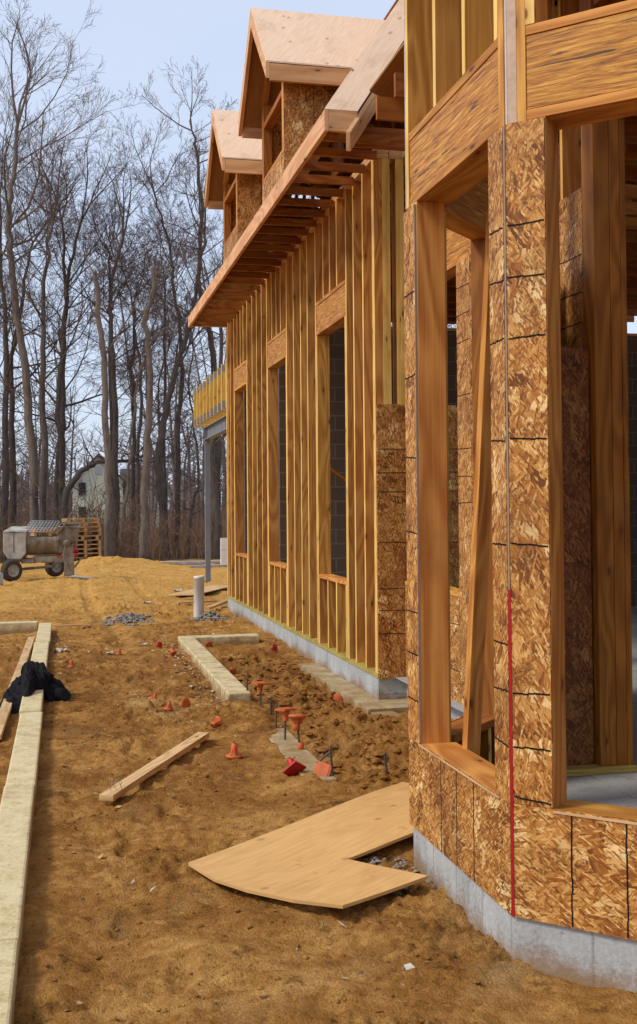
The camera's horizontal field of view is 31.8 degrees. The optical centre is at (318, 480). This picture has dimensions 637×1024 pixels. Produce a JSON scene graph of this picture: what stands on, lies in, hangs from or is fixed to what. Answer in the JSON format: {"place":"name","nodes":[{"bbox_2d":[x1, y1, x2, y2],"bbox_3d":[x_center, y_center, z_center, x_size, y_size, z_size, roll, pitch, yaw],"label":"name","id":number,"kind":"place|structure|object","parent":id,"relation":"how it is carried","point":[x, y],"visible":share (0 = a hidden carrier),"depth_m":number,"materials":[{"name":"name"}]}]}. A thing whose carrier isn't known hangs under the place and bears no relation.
{"place":"outdoors","nodes":[
{"label":"outdoors","id":0,"kind":"place"},
{"bbox_2d":[0,573,2,584],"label":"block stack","id":1,"kind":"object","parent":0,"point":[1,578],"visible":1,"depth_m":25.69,"materials":[{"name":"concrete"}]},
{"bbox_2d":[0,515,636,1023],"bbox_3d":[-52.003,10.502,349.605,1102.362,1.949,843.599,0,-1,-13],"label":"ground","id":2,"kind":"structure","parent":0,"point":[506,989],"depth_m":5.53,"materials":[{"name":"soil"}]},
{"bbox_2d":[0,637,34,739],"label":"board","id":3,"kind":"object","parent":2,"relation":"on","point":[5,708],"visible":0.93,"depth_m":11.11,"materials":[{"name":"beige wood"}]},
{"bbox_2d":[0,621,37,634],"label":"concrete curb","id":4,"kind":"structure","parent":2,"relation":"on","point":[12,627],"depth_m":15.78,"materials":[{"name":"beige concrete"}]},
{"bbox_2d":[0,623,51,1023],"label":"wood beam","id":5,"kind":"structure","parent":2,"relation":"on","point":[18,800],"depth_m":5.68,"materials":[{"name":"beige wood"}]},
{"bbox_2d":[0,661,70,712],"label":"black cloth","id":6,"kind":"object","parent":5,"relation":"on","point":[32,678],"visible":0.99,"depth_m":10.02,"materials":[{"name":"fabric"}]},
{"bbox_2d":[0,176,87,447],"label":"bare tree","id":7,"kind":"object","parent":2,"relation":"on","point":[8,277],"visible":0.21,"depth_m":49.17,"materials":[{"name":"brown plant"}]},
{"bbox_2d":[0,508,92,581],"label":"mortar mixer","id":8,"kind":"object","parent":2,"relation":"on","point":[21,543],"visible":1,"depth_m":27.14,"materials":[{"name":"metal"}]},
{"bbox_2d":[0,106,108,559],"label":"bare tree","id":9,"kind":"object","parent":2,"relation":"on","point":[5,474],"visible":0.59,"depth_m":40.54,"materials":[{"name":"brown plant"}]},
{"bbox_2d":[0,140,117,526],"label":"bare tree","id":10,"kind":"object","parent":2,"relation":"on","point":[13,489],"visible":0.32,"depth_m":43.62,"materials":[{"name":"brown plant"}]},
{"bbox_2d":[0,113,121,535],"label":"bare tree","id":11,"kind":"object","parent":2,"relation":"on","point":[44,449],"visible":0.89,"depth_m":38.40,"materials":[{"name":"brown plant"}]},
{"bbox_2d":[56,648,68,651],"bbox_3d":[-3.087,2.040,13.471,0.160,0.038,0.190,0,-1,-13],"label":"scrap","id":12,"kind":"object","parent":2,"relation":"on","point":[61,649],"visible":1,"depth_m":13.46,"materials":[{"name":"white"}]},
{"bbox_2d":[54,624,90,626],"bbox_3d":[-3.571,2.102,16.212,0.522,0.020,0.060,0,-1,-8],"label":"board","id":13,"kind":"object","parent":2,"relation":"on","point":[72,625],"visible":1,"depth_m":16.18,"materials":[{"name":"brown wood"}]},
{"bbox_2d":[0,122,148,533],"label":"bare tree","id":14,"kind":"object","parent":2,"relation":"on","point":[64,427],"visible":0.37,"depth_m":43.14,"materials":[{"name":"brown plant"}]},
{"bbox_2d":[0,116,155,523],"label":"bare tree","id":15,"kind":"object","parent":2,"relation":"on","point":[61,465],"visible":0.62,"depth_m":41.99,"materials":[{"name":"brown plant"}]},
{"bbox_2d":[0,0,159,535],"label":"bare tree","id":16,"kind":"object","parent":2,"relation":"on","point":[33,470],"visible":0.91,"depth_m":38.78,"materials":[{"name":"brown plant"}]},
{"bbox_2d":[0,124,197,555],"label":"bare tree","id":17,"kind":"object","parent":2,"relation":"on","point":[114,451],"visible":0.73,"depth_m":41.48,"materials":[{"name":"brown plant"}]},
{"bbox_2d":[71,243,149,556],"bbox_3d":[-7.260,-2.694,37.620,2.846,11.166,2.117,-1,-1,19],"label":"broken trunk","id":18,"kind":"object","parent":2,"relation":"on","point":[108,548],"visible":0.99,"depth_m":37.38,"materials":[{"name":"brown plant"}]},
{"bbox_2d":[59,419,165,522],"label":"leaning trunk","id":19,"kind":"object","parent":2,"relation":"on","point":[70,486],"visible":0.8,"depth_m":40.68,"materials":[{"name":"brown plant"}]},
{"bbox_2d":[0,452,226,561],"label":"undergrowth","id":20,"kind":"object","parent":2,"relation":"on","point":[133,530],"visible":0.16,"depth_m":40.99,"materials":[{"name":"brown plant"}]},
{"bbox_2d":[0,449,226,527],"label":"treeline","id":21,"kind":"object","parent":2,"relation":"on","point":[169,489],"visible":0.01,"depth_m":122.13,"materials":[{"name":"brown plant"}]},
{"bbox_2d":[28,174,202,526],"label":"bare tree","id":22,"kind":"object","parent":2,"relation":"on","point":[109,365],"visible":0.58,"depth_m":42.93,"materials":[{"name":"brown plant"}]},
{"bbox_2d":[73,453,158,526],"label":"distant house","id":23,"kind":"structure","parent":2,"relation":"on","point":[99,475],"depth_m":106.02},
{"bbox_2d":[78,482,86,495],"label":"window","id":24,"kind":"structure","parent":23,"relation":"in","point":[84,487],"depth_m":105.70,"materials":[{"name":"black glass"}]},
{"bbox_2d":[78,506,86,520],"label":"window","id":25,"kind":"structure","parent":23,"relation":"in","point":[83,507],"depth_m":105.65,"materials":[{"name":"black glass"}]},
{"bbox_2d":[115,648,121,654],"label":"safety cap","id":26,"kind":"object","parent":2,"relation":"on","point":[118,652],"visible":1,"depth_m":13.12,"materials":[{"name":"orange plastic"}]},
{"bbox_2d":[95,612,154,625],"bbox_3d":[-3.092,2.181,17.668,1.015,0.206,1.819,0,-1,-13],"label":"rubble","id":27,"kind":"object","parent":2,"relation":"on","point":[128,618],"visible":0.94,"depth_m":17.44,"materials":[{"name":"grey gravel"}]},
{"bbox_2d":[66,224,187,551],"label":"bare tree","id":28,"kind":"object","parent":2,"relation":"on","point":[133,464],"visible":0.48,"depth_m":45.41,"materials":[{"name":"brown plant"}]},
{"bbox_2d":[71,231,200,555],"bbox_3d":[-6.345,-3.006,39.666,4.931,11.848,3.152,0,-1,-13],"label":"bare tree","id":29,"kind":"object","parent":2,"relation":"on","point":[177,266],"visible":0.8,"depth_m":39.56,"materials":[{"name":"brown plant"}]},
{"bbox_2d":[83,195,189,547],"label":"bare tree","id":30,"kind":"object","parent":2,"relation":"on","point":[140,416],"visible":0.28,"depth_m":52.31,"materials":[{"name":"brown plant"}]},
{"bbox_2d":[77,256,209,539],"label":"bare tree","id":31,"kind":"object","parent":2,"relation":"on","point":[158,394],"visible":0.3,"depth_m":54.60,"materials":[{"name":"brown plant"}]},
{"bbox_2d":[91,297,205,542],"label":"bare tree","id":32,"kind":"object","parent":2,"relation":"on","point":[158,384],"visible":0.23,"depth_m":58.52,"materials":[{"name":"brown plant"}]},
{"bbox_2d":[124,253,175,558],"bbox_3d":[-5.621,-2.367,37.790,1.874,10.520,0.737,-1,-1,15],"label":"broken trunk","id":33,"kind":"object","parent":2,"relation":"on","point":[143,545],"visible":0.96,"depth_m":37.70,"materials":[{"name":"brown plant"}]},
{"bbox_2d":[148,693,156,699],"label":"safety cap","id":34,"kind":"object","parent":2,"relation":"on","point":[153,696],"visible":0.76,"depth_m":10.09,"materials":[{"name":"orange plastic"}]},
{"bbox_2d":[99,732,208,800],"bbox_3d":[-1.051,1.845,7.432,0.102,0.100,1.823,-1,-1,12],"label":"plank","id":35,"kind":"object","parent":2,"relation":"on","point":[128,783],"visible":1,"depth_m":7.21,"materials":[{"name":"wood"}]},
{"bbox_2d":[83,206,225,537],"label":"bare tree","id":36,"kind":"object","parent":2,"relation":"on","point":[164,453],"visible":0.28,"depth_m":54.81,"materials":[{"name":"brown plant"}]},
{"bbox_2d":[156,641,162,647],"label":"safety cap","id":37,"kind":"object","parent":2,"relation":"on","point":[159,644],"visible":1,"depth_m":13.77,"materials":[{"name":"red plastic"}]},
{"bbox_2d":[106,111,222,556],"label":"bare tree","id":38,"kind":"object","parent":2,"relation":"on","point":[178,455],"visible":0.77,"depth_m":42.42,"materials":[{"name":"brown plant"}]},
{"bbox_2d":[164,701,172,710],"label":"safety cap","id":39,"kind":"object","parent":2,"relation":"on","point":[168,706],"visible":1,"depth_m":9.66,"materials":[{"name":"orange plastic"}]},
{"bbox_2d":[118,119,223,557],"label":"bare tree","id":40,"kind":"object","parent":2,"relation":"on","point":[161,497],"visible":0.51,"depth_m":40.95,"materials":[{"name":"brown plant"}]},
{"bbox_2d":[170,648,176,655],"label":"safety cap","id":41,"kind":"object","parent":2,"relation":"on","point":[173,652],"visible":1,"depth_m":12.88,"materials":[{"name":"orange plastic"}]},
{"bbox_2d":[119,55,238,553],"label":"bare tree","id":42,"kind":"object","parent":2,"relation":"on","point":[218,456],"visible":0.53,"depth_m":43.56,"materials":[{"name":"brown plant"}]},
{"bbox_2d":[142,205,226,558],"bbox_3d":[-3.134,-3.371,39.315,5.980,12.549,5.050,0,-1,-13],"label":"bare tree","id":43,"kind":"object","parent":2,"relation":"on","point":[215,501],"visible":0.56,"depth_m":39.20,"materials":[{"name":"brown plant"}]},
{"bbox_2d":[179,697,190,707],"bbox_3d":[-1.204,1.997,9.971,0.074,0.116,0.118,-18,25,36],"label":"safety cap","id":44,"kind":"object","parent":2,"relation":"on","point":[185,702],"visible":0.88,"depth_m":9.95,"materials":[{"name":"orange plastic"}]},
{"bbox_2d":[151,293,226,556],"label":"bare tree","id":45,"kind":"object","parent":2,"relation":"on","point":[197,463],"visible":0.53,"depth_m":42.12,"materials":[{"name":"brown plant"}]},
{"bbox_2d":[161,561,226,567],"bbox_3d":[-1.615,2.685,33.724,6.100,0.500,2.050,0,-1,-13],"label":"foundation strip","id":46,"kind":"object","parent":2,"relation":"on","point":[196,564],"visible":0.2,"depth_m":33.95,"materials":[{"name":"concrete"}]},
{"bbox_2d":[167,585,226,595],"bbox_3d":[-2.296,2.186,22.345,0.559,0.055,2.304,-1,-1,16],"label":"plywood offcut","id":47,"kind":"object","parent":2,"relation":"on","point":[209,588],"visible":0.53,"depth_m":22.15,"materials":[{"name":"beige wood"}]},
{"bbox_2d":[194,575,204,616],"bbox_3d":[-1.903,1.914,17.798,0.174,0.795,0.174,0,-1,-13],"label":"drain pipe","id":48,"kind":"object","parent":2,"relation":"on","point":[198,595],"visible":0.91,"depth_m":17.73,"materials":[{"name":"plastic"}]},
{"bbox_2d":[177,599,227,609],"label":"offcut boards","id":49,"kind":"object","parent":2,"relation":"on","point":[217,604],"visible":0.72,"depth_m":19.68,"materials":[{"name":"brown wood"}]},
{"bbox_2d":[205,641,212,646],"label":"safety cap","id":50,"kind":"object","parent":2,"relation":"on","point":[208,643],"visible":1,"depth_m":13.76,"materials":[{"name":"orange plastic"}]},
{"bbox_2d":[194,361,226,581],"bbox_3d":[0.242,0.000,23.894,4.850,4.685,8.330,0,-1,-13],"label":"deck frame","id":51,"kind":"object","parent":2,"relation":"on","point":[210,404],"visible":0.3,"depth_m":25.72,"materials":[{"name":"wood"}]},
{"bbox_2d":[190,611,235,621],"bbox_3d":[-1.702,2.115,17.363,0.797,0.205,1.319,0,-1,-13],"label":"rubble","id":52,"kind":"object","parent":2,"relation":"on","point":[212,615],"visible":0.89,"depth_m":17.20,"materials":[{"name":"grey gravel"}]},
{"bbox_2d":[210,716,222,726],"bbox_3d":[-0.800,1.889,8.710,0.085,0.090,0.091,-22,-15,-45],"label":"safety cap","id":53,"kind":"object","parent":2,"relation":"on","point":[218,721],"visible":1,"depth_m":8.70,"materials":[{"name":"orange plastic"}]},
{"bbox_2d":[178,633,258,701],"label":"concrete curb","id":54,"kind":"structure","parent":2,"relation":"on","point":[226,684],"depth_m":11.89,"materials":[{"name":"beige concrete"}]},
{"bbox_2d":[0,605,445,1011],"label":"litter","id":55,"kind":"object","parent":2,"relation":"on","point":[408,966],"visible":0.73,"depth_m":10.83,"materials":[{"name":"white plant"}]},
{"bbox_2d":[220,538,226,564],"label":"wrapped pillar","id":56,"kind":"structure","parent":2,"relation":"on","point":[223,550],"depth_m":33.24,"materials":[{"name":"plastic"}]},
{"bbox_2d":[0,253,454,542],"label":"wood","id":57,"kind":"object","parent":2,"relation":"on","point":[187,470],"visible":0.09,"depth_m":70.12,"materials":[{"name":"brown plant"}]},
{"bbox_2d":[229,667,235,674],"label":"safety cap","id":58,"kind":"object","parent":2,"relation":"on","point":[232,671],"visible":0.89,"depth_m":11.85,"materials":[{"name":"orange plastic"}]},
{"bbox_2d":[226,742,241,758],"bbox_3d":[-0.583,1.867,7.728,0.114,0.107,0.113,3,-2,-13],"label":"safety cap","id":59,"kind":"object","parent":2,"relation":"on","point":[232,753],"visible":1,"depth_m":7.71,"materials":[{"name":"orange plastic"}]},
{"bbox_2d":[22,590,513,1023],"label":"soil clods","id":60,"kind":"object","parent":2,"relation":"on","point":[382,775],"visible":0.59,"depth_m":7.80,"materials":[{"name":"brown soil"}]},
{"bbox_2d":[271,644,277,650],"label":"safety cap","id":61,"kind":"object","parent":2,"relation":"on","point":[274,647],"visible":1,"depth_m":13.33,"materials":[{"name":"red plastic"}]},
{"bbox_2d":[282,758,306,775],"bbox_3d":[-0.169,1.853,7.275,0.118,0.118,0.092,39,13,-39],"label":"safety cap","id":62,"kind":"object","parent":2,"relation":"on","point":[294,768],"visible":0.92,"depth_m":7.24,"materials":[{"name":"red plastic"}]},
{"bbox_2d":[267,722,336,781],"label":"concrete curb","id":63,"kind":"structure","parent":2,"relation":"on","point":[288,747],"depth_m":7.83,"materials":[{"name":"beige concrete"}]},
{"bbox_2d":[270,696,271,714],"bbox_3d":[-0.388,1.893,9.049,0.032,0.300,0.017,-1,-1,23],"label":"rebar","id":64,"kind":"object","parent":63,"relation":"in","point":[270,705],"visible":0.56,"depth_m":9.04,"materials":[{"name":"metal"}]},
{"bbox_2d":[275,703,277,727],"bbox_3d":[-0.330,1.885,8.698,0.026,0.299,0.017,0,-1,-13],"label":"rebar","id":65,"kind":"object","parent":63,"relation":"in","point":[276,705],"visible":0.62,"depth_m":8.69,"materials":[{"name":"metal"}]},
{"bbox_2d":[284,721,285,739],"bbox_3d":[-0.246,1.864,8.277,0.022,0.320,0.017,0,-1,-13],"label":"rebar","id":66,"kind":"object","parent":63,"relation":"in","point":[284,730],"visible":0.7,"depth_m":8.27,"materials":[{"name":"metal"}]},
{"bbox_2d":[274,707,296,720],"bbox_3d":[-0.244,1.730,8.278,0.118,0.092,0.118,2,-6,-41],"label":"safety cap","id":67,"kind":"object","parent":66,"relation":"on","point":[285,711],"visible":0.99,"depth_m":8.26,"materials":[{"name":"orange plastic"}]},
{"bbox_2d":[298,742,303,749],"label":"safety cap","id":68,"kind":"object","parent":63,"relation":"on","point":[300,745],"visible":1,"depth_m":7.92,"materials":[{"name":"orange plastic"}]},
{"bbox_2d":[314,761,330,776],"bbox_3d":[0.038,1.872,7.184,0.106,0.106,0.083,12,-17,27],"label":"safety cap","id":69,"kind":"object","parent":63,"relation":"on","point":[322,769],"visible":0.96,"depth_m":7.15,"materials":[{"name":"orange plastic"}]},
{"bbox_2d":[316,751,331,762],"bbox_3d":[0.010,1.878,7.504,0.162,0.141,0.017,-1,-1,10],"label":"rebar","id":70,"kind":"object","parent":63,"relation":"in","point":[324,756],"visible":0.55,"depth_m":7.49,"materials":[{"name":"metal"}]},
{"bbox_2d":[329,748,333,775],"bbox_3d":[0.088,1.851,7.143,0.043,0.288,0.017,0,-1,-13],"label":"rebar","id":71,"kind":"object","parent":63,"relation":"in","point":[331,762],"visible":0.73,"depth_m":7.14,"materials":[{"name":"metal"}]},
{"bbox_2d":[188,782,427,908],"bbox_3d":[0.320,1.816,5.695,1.046,0.052,2.001,-1,-2,37],"label":"plywood sheet","id":72,"kind":"object","parent":2,"relation":"on","point":[317,854],"visible":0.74,"depth_m":5.39,"materials":[{"name":"beige wood"}]},
{"bbox_2d":[333,694,342,701],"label":"safety cap","id":73,"kind":"object","parent":2,"relation":"on","point":[338,697],"visible":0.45,"depth_m":9.91,"materials":[{"name":"orange plastic"}]},
{"bbox_2d":[383,752,387,773],"bbox_3d":[0.429,1.844,6.995,0.044,0.290,0.017,0,-1,-13],"label":"rebar","id":74,"kind":"object","parent":2,"relation":"in","point":[385,762],"visible":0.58,"depth_m":6.99,"materials":[{"name":"metal"}]},
{"bbox_2d":[188,0,636,992],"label":"timber building","id":75,"kind":"structure","parent":2,"relation":"on","point":[408,142],"depth_m":6.40,"materials":[{"name":"wood"}]},
{"bbox_2d":[462,209,491,755],"bbox_3d":[0.765,0.172,5.242,0.283,2.923,0.042,0,-2,-27],"label":"brace board","id":76,"kind":"object","parent":75,"relation":"on","point":[475,651],"visible":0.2,"depth_m":5.22,"materials":[{"name":"brown wood"}]},
{"bbox_2d":[0,0,636,508],"label":"sky","id":77,"kind":"structure","parent":0,"point":[135,38],"materials":[{"name":"blue"}]},
{"bbox_2d":[357,856,431,895],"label":"gravel","id":78,"kind":"structure","parent":0,"point":[375,858],"depth_m":5.43,"materials":[{"name":"grey gravel"}]},
{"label":"pallet","id":79,"kind":"object","parent":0,"visible":0},
{"bbox_2d":[74,553,101,557],"bbox_3d":[-7.653,2.412,36.279,1.000,0.138,1.200,0,-2,-22],"label":"pallet","id":80,"kind":"object","parent":79,"relation":"on","point":[83,555],"visible":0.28,"depth_m":35.88,"materials":[{"name":"brown wood"}]},
{"bbox_2d":[74,549,100,553],"bbox_3d":[-7.658,2.272,36.289,1.000,0.138,1.200,0,-1,-21],"label":"pallet","id":81,"kind":"object","parent":80,"relation":"on","point":[86,551],"visible":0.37,"depth_m":35.90,"materials":[{"name":"brown wood"}]},
{"bbox_2d":[77,544,100,548],"bbox_3d":[-7.683,2.131,36.277,1.000,0.138,1.200,0,-2,-24],"label":"pallet","id":82,"kind":"object","parent":81,"relation":"on","point":[95,546],"visible":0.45,"depth_m":35.91,"materials":[{"name":"brown wood"}]},
{"bbox_2d":[77,540,100,544],"bbox_3d":[-7.672,1.991,36.298,1.000,0.138,1.200,0,-1,-22],"label":"pallet","id":83,"kind":"object","parent":82,"relation":"on","point":[82,542],"visible":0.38,"depth_m":35.91,"materials":[{"name":"brown wood"}]},
{"bbox_2d":[78,535,98,539],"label":"pallet","id":84,"kind":"object","parent":83,"relation":"on","point":[91,538],"visible":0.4,"depth_m":35.87,"materials":[{"name":"brown wood"}]},
{"bbox_2d":[79,531,100,535],"bbox_3d":[-7.673,1.712,36.379,1.000,0.138,1.200,0,-2,-21],"label":"pallet","id":85,"kind":"object","parent":84,"relation":"on","point":[84,533],"visible":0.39,"depth_m":35.96,"materials":[{"name":"brown wood"}]},
{"bbox_2d":[79,527,100,531],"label":"pallet","id":86,"kind":"object","parent":85,"relation":"on","point":[91,528],"visible":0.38,"depth_m":35.95,"materials":[{"name":"brown wood"}]},
{"bbox_2d":[70,522,99,526],"bbox_3d":[-7.670,1.429,36.327,1.000,0.138,1.200,0,-1,-18],"label":"pallet","id":87,"kind":"object","parent":86,"relation":"on","point":[96,524],"visible":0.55,"depth_m":35.88,"materials":[{"name":"brown wood"}]},
{"bbox_2d":[62,518,98,522],"bbox_3d":[-7.735,1.289,36.316,1.000,0.138,1.200,0,-1,-22],"label":"pallet","id":88,"kind":"object","parent":87,"relation":"on","point":[80,520],"visible":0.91,"depth_m":35.88,"materials":[{"name":"brown wood"}]},
{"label":"pallet","id":89,"kind":"object","parent":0,"visible":0},
{"bbox_2d":[31,532,57,535],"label":"pallet","id":90,"kind":"object","parent":89,"relation":"on","point":[43,534],"visible":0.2,"depth_m":35.22,"materials":[{"name":"brown wood"}]},
{"bbox_2d":[30,527,57,532],"bbox_3d":[-8.721,1.575,35.704,1.000,0.138,1.200,0,-1,-30],"label":"pallet","id":91,"kind":"object","parent":90,"relation":"on","point":[56,529],"visible":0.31,"depth_m":35.18,"materials":[{"name":"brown wood"}]},
{"bbox_3d":[-0.490,1.888,9.462,0.019,0.330,0.017,0,-1,-13],"label":"rebar","id":92,"kind":"object","parent":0,"visible":0},
{"bbox_2d":[251,681,268,692],"bbox_3d":[-0.494,1.750,9.466,0.112,0.087,0.112,3,0,-30],"label":"safety cap","id":93,"kind":"object","parent":92,"relation":"on","point":[260,684],"visible":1,"depth_m":9.45,"materials":[{"name":"orange plastic"}]},
{"bbox_3d":[-0.139,1.850,7.942,0.040,0.331,0.017,0,-1,-13],"label":"rebar","id":94,"kind":"object","parent":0,"visible":0},
{"bbox_2d":[288,714,305,730],"bbox_3d":[-0.153,1.716,7.937,0.128,0.119,0.126,5,-12,-13],"label":"safety cap","id":95,"kind":"object","parent":94,"relation":"on","point":[296,719],"visible":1,"depth_m":7.91,"materials":[{"name":"orange plastic"}]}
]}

